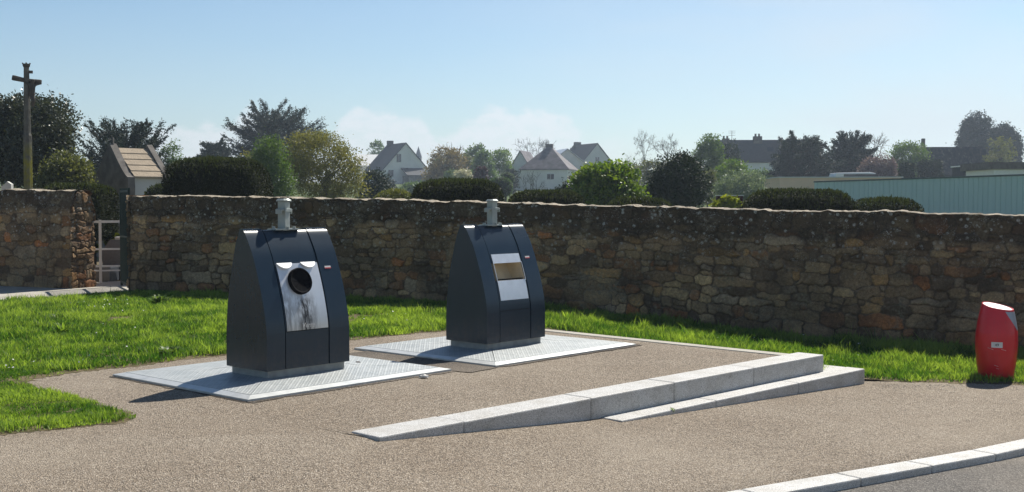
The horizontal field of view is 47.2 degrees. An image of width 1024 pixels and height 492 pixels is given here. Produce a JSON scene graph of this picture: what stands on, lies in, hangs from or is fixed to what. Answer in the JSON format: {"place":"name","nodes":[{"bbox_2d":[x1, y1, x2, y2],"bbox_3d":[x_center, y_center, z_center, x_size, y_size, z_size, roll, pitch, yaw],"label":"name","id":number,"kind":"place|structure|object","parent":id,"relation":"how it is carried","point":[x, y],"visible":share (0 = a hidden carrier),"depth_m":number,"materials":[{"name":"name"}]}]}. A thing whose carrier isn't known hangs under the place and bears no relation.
{"place":"outdoors","nodes":[
{"label":"outdoors","id":0,"kind":"place"},
{"bbox_2d":[0,281,134,299],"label":"path","id":1,"kind":"structure","parent":0,"point":[6,291],"depth_m":21.40,"materials":[{"name":"concrete"}]},
{"bbox_2d":[94,220,119,282],"bbox_3d":[-8.228,0.119,23.431,0.767,1.277,0.056,-1,2,-24],"label":"metal railing","id":2,"kind":"object","parent":1,"relation":"on","point":[100,265],"visible":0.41,"depth_m":23.42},
{"bbox_2d":[94,241,98,264],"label":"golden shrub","id":3,"kind":"object","parent":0,"point":[96,245],"visible":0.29,"depth_m":25.52,"materials":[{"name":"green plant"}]},
{"bbox_2d":[104,233,119,245],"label":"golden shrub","id":4,"kind":"object","parent":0,"point":[108,239],"visible":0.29,"depth_m":25.63,"materials":[{"name":"yellow plant"}]},
{"bbox_2d":[0,182,737,259],"bbox_3d":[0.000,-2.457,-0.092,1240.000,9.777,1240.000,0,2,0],"label":"ground","id":5,"kind":"structure","parent":0,"point":[398,185],"depth_m":135.82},
{"bbox_2d":[75,116,176,179],"bbox_3d":[-19.058,-3.386,57.845,5.004,5.903,6.442,0,2,0],"label":"cypress tree","id":6,"kind":"object","parent":5,"relation":"on","point":[137,140],"visible":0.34,"depth_m":57.08,"materials":[{"name":"green plant"}]},
{"bbox_2d":[157,138,183,168],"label":"broadleaf tree","id":7,"kind":"object","parent":5,"relation":"on","point":[174,148],"visible":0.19,"depth_m":65.77,"materials":[{"name":"green plant"}]},
{"bbox_2d":[195,137,239,163],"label":"cedar tree","id":8,"kind":"object","parent":5,"relation":"on","point":[213,148],"visible":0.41,"depth_m":104.19,"materials":[{"name":"green plant"}]},
{"bbox_2d":[218,98,328,186],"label":"cypress tree","id":9,"kind":"object","parent":5,"relation":"on","point":[274,122],"visible":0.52,"depth_m":109.95,"materials":[{"name":"green plant"}]},
{"bbox_2d":[246,133,304,196],"bbox_3d":[-9.663,-2.301,46.950,2.630,5.023,2.268,0,2,0],"label":"conifer tree","id":10,"kind":"object","parent":5,"relation":"on","point":[281,170],"visible":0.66,"depth_m":46.62,"materials":[{"name":"green plant"}]},
{"bbox_2d":[279,122,375,198],"bbox_3d":[-8.027,-2.633,49.956,3.839,5.344,3.421,-2,3,-39],"label":"spring tree","id":11,"kind":"object","parent":5,"relation":"on","point":[328,178],"visible":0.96,"depth_m":49.41,"materials":[{"name":"green plant"}]},
{"bbox_2d":[354,154,377,178],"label":"house","id":12,"kind":"structure","parent":5,"relation":"on","point":[370,158],"depth_m":229.74,"materials":[{"name":"white paint"}]},
{"bbox_2d":[355,166,393,198],"bbox_3d":[-6.940,-2.324,59.972,2.377,3.543,1.983,0,2,0],"label":"tree","id":13,"kind":"object","parent":5,"relation":"on","point":[380,184],"visible":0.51,"depth_m":59.61,"materials":[{"name":"green plant"}]},
{"bbox_2d":[366,139,383,153],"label":"broadleaf tree","id":14,"kind":"object","parent":5,"relation":"on","point":[374,144],"visible":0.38,"depth_m":238.97,"materials":[{"name":"green plant"}]},
{"bbox_2d":[382,177,397,187],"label":"shrub","id":15,"kind":"object","parent":5,"relation":"on","point":[392,182],"visible":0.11,"depth_m":149.39,"materials":[{"name":"green plant"}]},
{"bbox_2d":[364,141,427,183],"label":"house","id":16,"kind":"structure","parent":5,"relation":"on","point":[401,163],"depth_m":218.43,"materials":[{"name":"paint"}]},
{"bbox_2d":[388,170,393,176],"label":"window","id":17,"kind":"structure","parent":16,"relation":"in","point":[391,172],"depth_m":217.31,"materials":[{"name":"grey glass"}]},
{"bbox_2d":[396,154,400,161],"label":"window","id":18,"kind":"structure","parent":16,"relation":"in","point":[398,157],"depth_m":217.84,"materials":[{"name":"grey glass"}]},
{"bbox_2d":[399,180,422,193],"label":"shrub","id":19,"kind":"object","parent":5,"relation":"on","point":[408,186],"visible":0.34,"depth_m":138.96,"materials":[{"name":"green plant"}]},
{"bbox_2d":[416,146,421,160],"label":"church spire","id":20,"kind":"structure","parent":5,"relation":"on","point":[418,153],"depth_m":418.46,"materials":[{"name":"stone"}]},
{"bbox_2d":[420,142,471,181],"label":"copper tree","id":21,"kind":"object","parent":5,"relation":"on","point":[436,169],"visible":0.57,"depth_m":158.79,"materials":[{"name":"brown plant"}]},
{"bbox_2d":[440,168,456,178],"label":"grey shrub","id":22,"kind":"object","parent":5,"relation":"on","point":[450,173],"visible":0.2,"depth_m":111.60,"materials":[{"name":"plant"}]},
{"bbox_2d":[453,168,472,178],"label":"blossom shrub","id":23,"kind":"object","parent":5,"relation":"on","point":[463,173],"visible":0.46,"depth_m":94.69,"materials":[{"name":"beige plant"}]},
{"bbox_2d":[452,151,474,177],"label":"broadleaf tree","id":24,"kind":"object","parent":5,"relation":"on","point":[469,161],"visible":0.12,"depth_m":163.71,"materials":[{"name":"green plant"}]},
{"bbox_2d":[463,142,485,162],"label":"broadleaf tree","id":25,"kind":"object","parent":5,"relation":"on","point":[473,151],"visible":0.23,"depth_m":174.29,"materials":[{"name":"green plant"}]},
{"bbox_2d":[471,166,489,179],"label":"purple shrub","id":26,"kind":"object","parent":5,"relation":"on","point":[483,171],"visible":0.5,"depth_m":114.52,"materials":[{"name":"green plant"}]},
{"bbox_2d":[470,148,501,179],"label":"broadleaf tree","id":27,"kind":"object","parent":5,"relation":"on","point":[482,158],"visible":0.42,"depth_m":149.28,"materials":[{"name":"green plant"}]},
{"bbox_2d":[490,147,513,176],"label":"broadleaf tree","id":28,"kind":"object","parent":5,"relation":"on","point":[499,156],"visible":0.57,"depth_m":166.92,"materials":[{"name":"green plant"}]},
{"bbox_2d":[491,176,513,201],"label":"clipped dome","id":29,"kind":"structure","parent":5,"relation":"on","point":[505,184],"depth_m":89.30,"materials":[{"name":"green plant"}]},
{"bbox_2d":[499,172,513,201],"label":"clipped dome","id":30,"kind":"structure","parent":5,"relation":"on","point":[509,175],"depth_m":99.50,"materials":[{"name":"green plant"}]},
{"bbox_2d":[502,168,520,193],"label":"shrub","id":31,"kind":"object","parent":5,"relation":"on","point":[516,175],"visible":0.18,"depth_m":139.51,"materials":[{"name":"green plant"}]},
{"bbox_2d":[512,150,533,190],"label":"house wing","id":32,"kind":"structure","parent":5,"relation":"on","point":[522,158],"depth_m":178.62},
{"bbox_2d":[518,169,546,190],"bbox_3d":[1.094,-2.187,59.916,1.652,3.467,0.955,1,2,29],"label":"bare sapling","id":33,"kind":"object","parent":5,"relation":"on","point":[531,176],"visible":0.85,"depth_m":60.01,"materials":[{"name":"grey plant"}]},
{"bbox_2d":[513,137,556,154],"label":"bare tree","id":34,"kind":"object","parent":5,"relation":"on","point":[542,143],"visible":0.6,"depth_m":233.94,"materials":[{"name":"grey plant"}]},
{"bbox_2d":[519,144,577,190],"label":"house","id":35,"kind":"structure","parent":5,"relation":"on","point":[550,165],"depth_m":176.41,"materials":[{"name":"paint"}]},
{"bbox_2d":[547,174,553,179],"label":"window","id":36,"kind":"structure","parent":35,"relation":"in","point":[549,176],"depth_m":175.77,"materials":[{"name":"grey glass"}]},
{"bbox_2d":[557,148,586,168],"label":"house wing","id":37,"kind":"structure","parent":5,"relation":"on","point":[572,158],"depth_m":183.43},
{"bbox_2d":[571,142,613,165],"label":"house","id":38,"kind":"structure","parent":5,"relation":"on","point":[591,153],"depth_m":233.62,"materials":[{"name":"stone"}]},
{"bbox_2d":[613,160,642,184],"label":"broadleaf tree","id":39,"kind":"object","parent":5,"relation":"on","point":[636,165],"visible":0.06,"depth_m":169.38,"materials":[{"name":"green plant"}]},
{"bbox_2d":[634,130,658,184],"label":"bare tree","id":40,"kind":"object","parent":5,"relation":"on","point":[642,145],"visible":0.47,"depth_m":119.62,"materials":[{"name":"grey plant"}]},
{"bbox_2d":[639,158,665,190],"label":"broadleaf tree","id":41,"kind":"object","parent":5,"relation":"on","point":[647,166],"visible":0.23,"depth_m":99.64,"materials":[{"name":"green plant"}]},
{"bbox_2d":[652,134,680,156],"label":"bare tree","id":42,"kind":"object","parent":5,"relation":"on","point":[670,138],"visible":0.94,"depth_m":121.59,"materials":[{"name":"grey plant"}]},
{"bbox_2d":[690,132,726,177],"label":"broadleaf tree","id":43,"kind":"object","parent":5,"relation":"on","point":[706,151],"visible":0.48,"depth_m":94.21,"materials":[{"name":"green plant"}]},
{"bbox_2d":[702,167,718,206],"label":"broadleaf tree","id":44,"kind":"object","parent":5,"relation":"on","point":[712,174],"visible":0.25,"depth_m":69.62,"materials":[{"name":"green plant"}]},
{"bbox_2d":[708,194,742,208],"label":"golden shrub","id":45,"kind":"object","parent":5,"relation":"on","point":[732,201],"visible":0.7,"depth_m":29.79,"materials":[{"name":"yellow plant"}]},
{"bbox_2d":[715,195,743,207],"bbox_3d":[5.564,-0.396,30.036,0.720,1.814,0.080,0,2,0],"label":"fence","id":46,"kind":"object","parent":5,"relation":"on","point":[739,196],"visible":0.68,"depth_m":29.98,"materials":[{"name":"white paint"}]},
{"bbox_2d":[722,138,743,169],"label":"broadleaf tree","id":47,"kind":"object","parent":5,"relation":"on","point":[734,152],"visible":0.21,"depth_m":109.56,"materials":[{"name":"green plant"}]},
{"bbox_2d":[713,158,753,188],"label":"broadleaf tree","id":48,"kind":"object","parent":5,"relation":"on","point":[729,164],"visible":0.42,"depth_m":79.60,"materials":[{"name":"green plant"}]},
{"bbox_2d":[709,166,769,202],"bbox_3d":[11.224,-2.832,57.920,3.184,2.172,2.874,-1,3,-35],"label":"silver shrub","id":49,"kind":"object","parent":5,"relation":"on","point":[746,188],"visible":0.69,"depth_m":57.42,"materials":[{"name":"green plant"}]},
{"bbox_2d":[749,167,772,189],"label":"shrub","id":50,"kind":"object","parent":5,"relation":"on","point":[761,171],"visible":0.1,"depth_m":104.57,"materials":[{"name":"green plant"}]},
{"bbox_2d":[709,134,818,174],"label":"house","id":51,"kind":"structure","parent":5,"relation":"on","point":[758,151],"depth_m":151.47,"materials":[{"name":"stone"}]},
{"bbox_2d":[766,130,847,176],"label":"cypress tree","id":52,"kind":"object","parent":5,"relation":"on","point":[793,161],"visible":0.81,"depth_m":98.59,"materials":[{"name":"green plant"}]},
{"bbox_2d":[764,177,902,193],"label":"tan building","id":53,"kind":"structure","parent":5,"relation":"on","point":[789,182],"depth_m":71.87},
{"bbox_2d":[823,130,882,172],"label":"cypress tree","id":54,"kind":"object","parent":5,"relation":"on","point":[852,150],"visible":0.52,"depth_m":102.68,"materials":[{"name":"green plant"}]},
{"bbox_2d":[829,172,878,176],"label":"roof","id":55,"kind":"structure","parent":5,"relation":"on","point":[861,174],"depth_m":89.01,"materials":[{"name":"paint"}]},
{"bbox_2d":[858,133,889,156],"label":"bare tree","id":56,"kind":"object","parent":5,"relation":"on","point":[884,141],"visible":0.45,"depth_m":124.34,"materials":[{"name":"grey plant"}]},
{"bbox_2d":[856,152,898,176],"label":"blossom tree","id":57,"kind":"object","parent":5,"relation":"on","point":[880,167],"visible":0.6,"depth_m":94.25,"materials":[{"name":"pink plant"}]},
{"bbox_2d":[898,160,916,177],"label":"broadleaf tree","id":58,"kind":"object","parent":5,"relation":"on","point":[906,169],"visible":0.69,"depth_m":89.67,"materials":[{"name":"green plant"}]},
{"bbox_2d":[885,140,931,177],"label":"broadleaf tree","id":59,"kind":"object","parent":5,"relation":"on","point":[902,149],"visible":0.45,"depth_m":114.03,"materials":[{"name":"green plant"}]},
{"bbox_2d":[814,174,1023,214],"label":"metal fence","id":60,"kind":"object","parent":5,"relation":"on","point":[992,194],"visible":0.44,"depth_m":52.61,"materials":[{"name":"metal"}]},
{"bbox_2d":[915,158,944,177],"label":"shrub","id":61,"kind":"object","parent":5,"relation":"on","point":[933,167],"visible":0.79,"depth_m":99.38,"materials":[{"name":"green plant"}]},
{"bbox_2d":[921,138,987,176],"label":"roof","id":62,"kind":"structure","parent":5,"relation":"on","point":[949,157],"depth_m":121.50,"materials":[{"name":"stone"}]},
{"bbox_2d":[951,166,965,175],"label":"garden shed","id":63,"kind":"structure","parent":5,"relation":"on","point":[956,171],"depth_m":77.94,"materials":[{"name":"stone"}]},
{"bbox_2d":[954,109,996,154],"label":"conifer tree","id":64,"kind":"object","parent":5,"relation":"on","point":[972,132],"visible":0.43,"depth_m":158.70,"materials":[{"name":"green plant"}]},
{"bbox_2d":[960,162,1023,175],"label":"outbuilding","id":65,"kind":"structure","parent":5,"relation":"on","point":[992,168],"depth_m":64.90,"materials":[{"name":"white paint"}]},
{"bbox_2d":[982,136,1017,162],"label":"sparse tree","id":66,"kind":"object","parent":5,"relation":"on","point":[1004,150],"visible":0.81,"depth_m":119.42,"materials":[{"name":"green plant"}]},
{"bbox_2d":[983,121,1023,161],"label":"conifer tree","id":67,"kind":"object","parent":5,"relation":"on","point":[1006,131],"visible":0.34,"depth_m":156.64,"materials":[{"name":"green plant"}]},
{"bbox_2d":[0,328,1023,491],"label":"pavement","id":68,"kind":"structure","parent":0,"point":[924,420],"depth_m":8.28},
{"bbox_2d":[110,331,787,435],"bbox_3d":[-0.807,1.183,12.013,5.004,0.001,6.169,2,3,44],"label":"apron","id":69,"kind":"object","parent":68,"relation":"on","point":[348,409],"visible":0.61,"depth_m":10.38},
{"bbox_2d":[109,370,453,402],"bbox_3d":[-2.125,1.209,11.167,2.261,0.001,2.537,2,3,41],"label":"paving patch","id":70,"kind":"object","parent":69,"relation":"on","point":[289,395],"visible":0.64,"depth_m":10.24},
{"bbox_2d":[113,355,450,401],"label":"access platform","id":71,"kind":"structure","parent":70,"relation":"on","point":[219,378],"depth_m":10.58,"materials":[{"name":"metal"}]},
{"bbox_2d":[226,199,348,377],"bbox_3d":[-2.079,0.364,10.915,0.617,1.609,0.950,2,3,42],"label":"waste container","id":72,"kind":"object","parent":71,"relation":"on","point":[287,312],"visible":1,"depth_m":10.69,"materials":[{"name":"metal"}]},
{"bbox_2d":[349,344,638,371],"bbox_3d":[-0.191,1.142,12.926,2.001,0.001,2.936,2,3,41],"label":"paving patch","id":73,"kind":"object","parent":69,"relation":"on","point":[460,366],"visible":0.33,"depth_m":11.96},
{"bbox_2d":[354,334,635,367],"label":"access platform","id":74,"kind":"structure","parent":73,"relation":"on","point":[546,347],"depth_m":12.59,"materials":[{"name":"metal"}]},
{"bbox_2d":[446,199,544,349],"bbox_3d":[-0.175,0.289,12.938,0.611,1.609,0.950,2,3,42],"label":"waste container","id":75,"kind":"object","parent":74,"relation":"on","point":[495,296],"visible":1,"depth_m":12.70,"materials":[{"name":"metal"}]},
{"bbox_2d":[20,374,1021,488],"bbox_3d":[0.950,1.444,9.559,10.172,0.361,4.922,0,2,-10],"label":"loose grit","id":76,"kind":"object","parent":68,"relation":"on","point":[572,445],"visible":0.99,"depth_m":9.80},
{"bbox_2d":[352,352,822,440],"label":"granite kerb","id":77,"kind":"structure","parent":68,"relation":"on","point":[595,403],"depth_m":9.96,"materials":[{"name":"stone"}]},
{"bbox_2d":[545,329,786,355],"bbox_3d":[1.499,1.309,13.885,3.946,0.410,0.160,2,3,44],"label":"concrete edging","id":78,"kind":"object","parent":68,"relation":"on","point":[675,343],"visible":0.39,"depth_m":13.53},
{"bbox_2d":[602,367,863,421],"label":"granite kerb","id":79,"kind":"structure","parent":68,"relation":"on","point":[839,378],"depth_m":11.25,"materials":[{"name":"stone"}]},
{"bbox_2d":[823,365,843,371],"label":"granite kerb","id":80,"kind":"structure","parent":68,"relation":"on","point":[828,367],"depth_m":12.78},
{"bbox_2d":[728,439,1023,491],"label":"road kerb","id":81,"kind":"structure","parent":68,"relation":"on","point":[834,482],"depth_m":8.31,"materials":[{"name":"concrete"}]},
{"bbox_2d":[0,284,1023,434],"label":"lawn","id":82,"kind":"structure","parent":0,"point":[31,377],"depth_m":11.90,"materials":[{"name":"plant"}]},
{"bbox_2d":[51,321,72,331],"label":"grass tuft","id":83,"kind":"object","parent":82,"relation":"on","point":[63,327],"visible":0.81,"depth_m":14.45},
{"bbox_2d":[148,294,172,303],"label":"weed plant","id":84,"kind":"object","parent":82,"relation":"on","point":[159,298],"visible":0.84,"depth_m":18.64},
{"bbox_2d":[157,346,183,354],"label":"weed plant","id":85,"kind":"object","parent":82,"relation":"on","point":[167,348],"visible":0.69,"depth_m":12.43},
{"bbox_2d":[560,311,575,319],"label":"grass tuft","id":86,"kind":"object","parent":82,"relation":"on","point":[567,315],"visible":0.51,"depth_m":15.78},
{"bbox_2d":[975,302,1017,379],"bbox_3d":[5.441,1.073,13.176,0.448,0.881,0.451,0,2,8],"label":"litter bin","id":87,"kind":"object","parent":82,"relation":"on","point":[996,341],"visible":0.97,"depth_m":13.01,"materials":[{"name":"red plastic"}]},
{"bbox_2d":[0,0,1023,182],"label":"sky","id":88,"kind":"structure","parent":0,"point":[425,74],"materials":[{"name":"blue"}]},
{"bbox_2d":[835,455,1023,491],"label":"road","id":89,"kind":"structure","parent":0,"point":[1006,475],"depth_m":8.28,"materials":[{"name":"asphalt"}]},
{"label":"cemetery ground","id":90,"kind":"structure","parent":0,"visible":0},
{"bbox_2d":[1,181,12,189],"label":"headstone","id":91,"kind":"object","parent":90,"relation":"on","point":[7,185],"visible":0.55,"depth_m":25.91,"materials":[{"name":"stone"}]},
{"bbox_2d":[12,62,41,189],"bbox_3d":[-11.531,-1.834,27.951,1.000,5.043,1.000,-1,2,-20],"label":"calvary cross","id":92,"kind":"object","parent":90,"relation":"on","point":[30,85],"visible":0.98,"depth_m":27.84,"materials":[{"name":"stone"}]},
{"bbox_2d":[0,84,85,188],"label":"evergreen tree","id":93,"kind":"object","parent":90,"relation":"on","point":[52,128],"visible":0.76,"depth_m":33.34,"materials":[{"name":"green plant"}]},
{"bbox_2d":[0,188,96,288],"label":"stone wall","id":94,"kind":"structure","parent":90,"relation":"on","point":[47,239],"depth_m":22.17,"materials":[{"name":"stone"}]},
{"bbox_2d":[32,147,97,188],"bbox_3d":[-12.188,-0.818,32.007,1.885,3.814,1.733,0,2,0],"label":"evergreen tree","id":95,"kind":"object","parent":90,"relation":"on","point":[60,168],"visible":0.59,"depth_m":31.65,"materials":[{"name":"green plant"}]},
{"bbox_2d":[43,181,119,263],"bbox_3d":[-9.280,-0.360,25.208,1.433,2.104,1.718,0,2,0],"label":"clipped hedge","id":96,"kind":"object","parent":90,"relation":"on","point":[105,201],"visible":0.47,"depth_m":24.86,"materials":[{"name":"green plant"}]},
{"bbox_2d":[94,267,119,281],"bbox_3d":[-8.593,0.568,24.234,0.850,0.320,0.600,0,2,3],"label":"tomb","id":97,"kind":"object","parent":90,"relation":"on","point":[107,276],"visible":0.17,"depth_m":23.93,"materials":[{"name":"stone"}]},
{"bbox_2d":[102,237,119,264],"bbox_3d":[-8.368,0.233,25.421,0.820,0.900,1.620,0,2,-6],"label":"tomb","id":98,"kind":"object","parent":90,"relation":"on","point":[110,257],"visible":0.27,"depth_m":24.72,"materials":[{"name":"stone"}]},
{"bbox_2d":[93,137,167,256],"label":"stone chapel","id":99,"kind":"structure","parent":90,"relation":"on","point":[136,171],"depth_m":33.78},
{"bbox_2d":[144,182,163,195],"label":"clipped hedge","id":100,"kind":"object","parent":90,"relation":"on","point":[152,190],"visible":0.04,"depth_m":26.11,"materials":[{"name":"green plant"}]},
{"bbox_2d":[161,155,273,196],"bbox_3d":[-6.248,-0.588,24.998,2.223,2.725,2.036,0,2,0],"label":"clipped hedge","id":101,"kind":"object","parent":90,"relation":"on","point":[209,175],"visible":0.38,"depth_m":24.16,"materials":[{"name":"green plant"}]},
{"bbox_2d":[373,187,410,199],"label":"clipped hedge","id":102,"kind":"object","parent":90,"relation":"on","point":[395,193],"visible":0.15,"depth_m":26.72,"materials":[{"name":"green plant"}]},
{"bbox_2d":[410,176,504,201],"bbox_3d":[-1.131,-0.357,24.605,2.080,2.269,1.707,0,2,0],"label":"clipped hedge","id":103,"kind":"object","parent":90,"relation":"on","point":[455,188],"visible":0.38,"depth_m":23.95,"materials":[{"name":"green plant"}]},
{"bbox_2d":[508,188,587,204],"bbox_3d":[0.696,-0.194,24.309,1.807,2.045,1.516,0,2,0],"label":"clipped hedge","id":104,"kind":"object","parent":90,"relation":"on","point":[562,196],"visible":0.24,"depth_m":23.79,"materials":[{"name":"green plant"}]},
{"bbox_2d":[555,172,572,189],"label":"evergreen shrub","id":105,"kind":"object","parent":90,"relation":"on","point":[564,185],"visible":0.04,"depth_m":35.82,"materials":[{"name":"green plant"}]},
{"bbox_2d":[125,194,1023,346],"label":"stone wall","id":106,"kind":"structure","parent":90,"relation":"on","point":[939,277],"depth_m":17.43,"materials":[{"name":"stone"}]},
{"bbox_2d":[119,188,129,289],"bbox_3d":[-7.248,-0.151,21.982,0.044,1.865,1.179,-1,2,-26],"label":"gate post","id":107,"kind":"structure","parent":106,"relation":"attached to","point":[124,266],"depth_m":22.11,"materials":[{"name":"green metal"}]},
{"bbox_2d":[566,153,651,204],"bbox_3d":[2.893,-0.945,35.054,2.523,3.714,2.192,0,2,0],"label":"laurel shrub","id":108,"kind":"object","parent":90,"relation":"on","point":[604,182],"visible":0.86,"depth_m":34.52,"materials":[{"name":"green plant"}]},
{"bbox_2d":[607,194,671,206],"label":"clipped hedge","id":109,"kind":"object","parent":90,"relation":"on","point":[637,199],"visible":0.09,"depth_m":23.27,"materials":[{"name":"green plant"}]},
{"bbox_2d":[642,147,715,207],"bbox_3d":[5.038,-1.097,35.955,2.385,3.906,2.138,0,2,0],"label":"evergreen tree","id":110,"kind":"object","parent":90,"relation":"on","point":[680,178],"visible":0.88,"depth_m":35.51,"materials":[{"name":"green plant"}]},
{"bbox_2d":[740,186,857,210],"bbox_3d":[5.257,0.068,21.616,2.208,2.368,1.507,0,2,0],"label":"clipped hedge","id":111,"kind":"object","parent":90,"relation":"on","point":[817,199],"visible":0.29,"depth_m":21.07,"materials":[{"name":"green plant"}]},
{"bbox_2d":[850,194,923,211],"bbox_3d":[6.658,0.171,21.022,1.370,2.228,1.306,0,2,0],"label":"clipped hedge","id":112,"kind":"object","parent":90,"relation":"on","point":[877,203],"visible":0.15,"depth_m":20.63,"materials":[{"name":"green plant"}]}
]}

